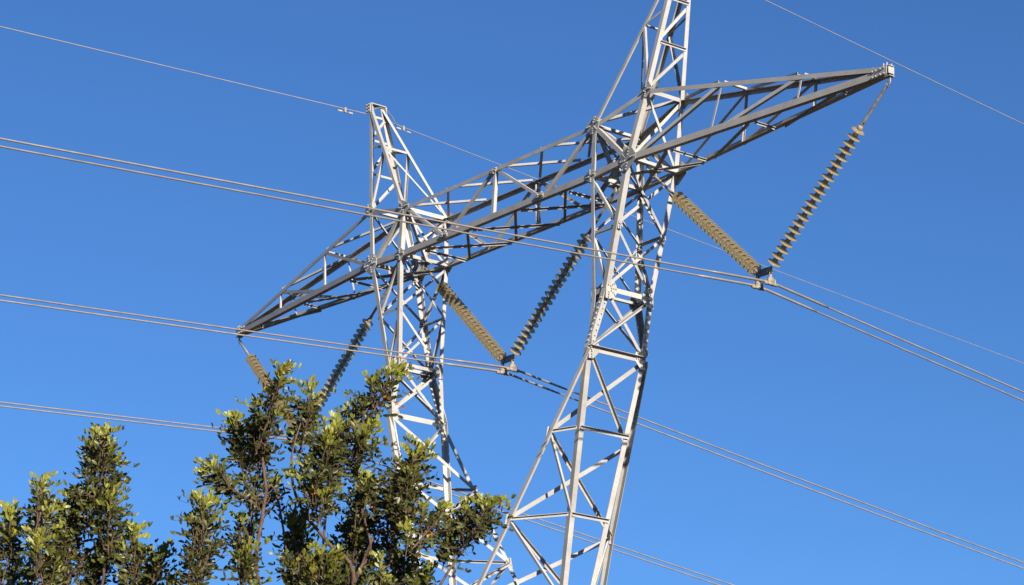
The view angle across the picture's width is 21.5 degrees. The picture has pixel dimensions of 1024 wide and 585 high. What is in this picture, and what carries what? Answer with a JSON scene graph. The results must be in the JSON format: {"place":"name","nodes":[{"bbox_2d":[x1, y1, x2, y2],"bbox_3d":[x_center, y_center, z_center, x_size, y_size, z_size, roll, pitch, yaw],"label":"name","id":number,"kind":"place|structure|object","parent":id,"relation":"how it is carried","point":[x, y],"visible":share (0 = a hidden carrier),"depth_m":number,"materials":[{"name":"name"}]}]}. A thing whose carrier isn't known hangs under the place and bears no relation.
{"place":"outdoors","nodes":[
{"label":"outdoors","id":0,"kind":"place"},
{"bbox_2d":[0,0,1023,584],"label":"sky","id":1,"kind":"structure","parent":0,"point":[922,223],"materials":[{"name":"blue"}]},
{"label":"ground","id":2,"kind":"structure","parent":0,"visible":0},
{"bbox_2d":[0,421,186,584],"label":"carob tree","id":3,"kind":"object","parent":2,"relation":"on","point":[67,526],"visible":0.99,"depth_m":11.39,"materials":[{"name":"green plant"}]},
{"bbox_2d":[170,358,515,584],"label":"carob tree","id":4,"kind":"object","parent":2,"relation":"on","point":[301,562],"visible":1,"depth_m":10.99,"materials":[{"name":"green plant"}]},
{"bbox_2d":[236,0,894,584],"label":"transmission tower","id":5,"kind":"structure","parent":2,"relation":"on","point":[636,148],"depth_m":64.36,"materials":[{"name":"metal"}]},
{"bbox_2d":[0,26,366,113],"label":"earth wire","id":6,"kind":"object","parent":5,"relation":"attached to","point":[179,69],"visible":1,"depth_m":70.36,"materials":[{"name":"metal"}]},
{"bbox_2d":[337,107,352,113],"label":"vibration damper","id":7,"kind":"object","parent":6,"relation":"attached to","point":[345,109],"visible":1,"depth_m":73.42,"materials":[{"name":"metal"}]},
{"bbox_2d":[238,340,298,429],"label":"insulator string","id":8,"kind":"object","parent":5,"relation":"hanging from","point":[255,365],"visible":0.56,"depth_m":76.24,"materials":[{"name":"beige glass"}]},
{"bbox_2d":[302,284,389,426],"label":"insulator string","id":9,"kind":"object","parent":5,"relation":"hanging from","point":[338,370],"visible":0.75,"depth_m":72.76,"materials":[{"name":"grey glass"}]},
{"bbox_2d":[424,265,505,361],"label":"insulator string","id":10,"kind":"object","parent":5,"relation":"hanging from","point":[462,311],"visible":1,"depth_m":68.36,"materials":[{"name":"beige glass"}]},
{"bbox_2d":[509,188,616,359],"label":"insulator string","id":11,"kind":"object","parent":5,"relation":"hanging from","point":[543,306],"visible":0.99,"depth_m":65.72,"materials":[{"name":"porcelain"},{"name":"steel"}]},
{"bbox_2d":[496,355,518,375],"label":"yoke plate","id":12,"kind":"object","parent":11,"relation":"hanging from","point":[503,371],"visible":1,"depth_m":66.70,"materials":[{"name":"metal"}]},
{"bbox_2d":[0,294,1023,562],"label":"conductor wire","id":13,"kind":"object","parent":12,"relation":"attached to","point":[492,366],"visible":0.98,"depth_m":65.86,"materials":[{"name":"metal"}]},
{"bbox_2d":[0,299,1023,568],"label":"conductor wire","id":14,"kind":"object","parent":12,"relation":"attached to","point":[482,369],"visible":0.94,"depth_m":66.25,"materials":[{"name":"metal"}]},
{"bbox_2d":[653,173,760,275],"bbox_3d":[4.411,-1.586,61.551,0.328,0.326,5.070,14,21,-35],"label":"insulator string","id":15,"kind":"object","parent":5,"relation":"hanging from","point":[750,265],"visible":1,"depth_m":61.14,"materials":[{"name":"porcelain"},{"name":"steel"}]},
{"bbox_2d":[393,123,1023,363],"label":"earth wire","id":16,"kind":"object","parent":5,"relation":"attached to","point":[718,248],"visible":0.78,"depth_m":81.35,"materials":[{"name":"metal"}]},
{"bbox_2d":[396,126,410,133],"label":"vibration damper","id":17,"kind":"object","parent":16,"relation":"attached to","point":[403,128],"visible":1,"depth_m":74.50,"materials":[{"name":"metal"}]},
{"bbox_2d":[766,80,890,272],"bbox_3d":[6.856,-2.482,58.443,0.328,0.326,5.158,14,-62,-35],"label":"insulator string","id":18,"kind":"object","parent":5,"relation":"hanging from","point":[815,197],"visible":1,"depth_m":58.49,"materials":[{"name":"porcelain"},{"name":"steel"}]},
{"bbox_2d":[751,267,777,290],"bbox_3d":[5.574,-0.318,59.494,0.387,0.441,0.520,14,-21,-35],"label":"yoke plate","id":19,"kind":"object","parent":18,"relation":"hanging from","point":[770,281],"visible":1,"depth_m":59.48,"materials":[{"name":"metal"}]},
{"bbox_2d":[0,138,1023,392],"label":"conductor wire","id":20,"kind":"object","parent":19,"relation":"attached to","point":[506,234],"visible":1,"depth_m":54.95,"materials":[{"name":"metal"}]},
{"bbox_2d":[0,145,1023,401],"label":"conductor wire","id":21,"kind":"object","parent":19,"relation":"attached to","point":[508,241],"visible":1,"depth_m":55.48,"materials":[{"name":"metal"}]},
{"bbox_2d":[765,0,1023,123],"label":"earth wire","id":22,"kind":"object","parent":5,"relation":"attached to","point":[892,61],"visible":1,"depth_m":67.73,"materials":[{"name":"metal"}]},
{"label":"yoke plate","id":23,"kind":"object","parent":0,"visible":0},
{"bbox_2d":[0,405,718,584],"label":"conductor wire","id":24,"kind":"object","parent":23,"relation":"attached to","point":[280,438],"visible":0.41,"depth_m":72.61,"materials":[{"name":"metal"}]},
{"bbox_2d":[0,401,732,584],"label":"conductor wire","id":25,"kind":"object","parent":23,"relation":"attached to","point":[351,454],"visible":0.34,"depth_m":72.67,"materials":[{"name":"metal"}]}
]}

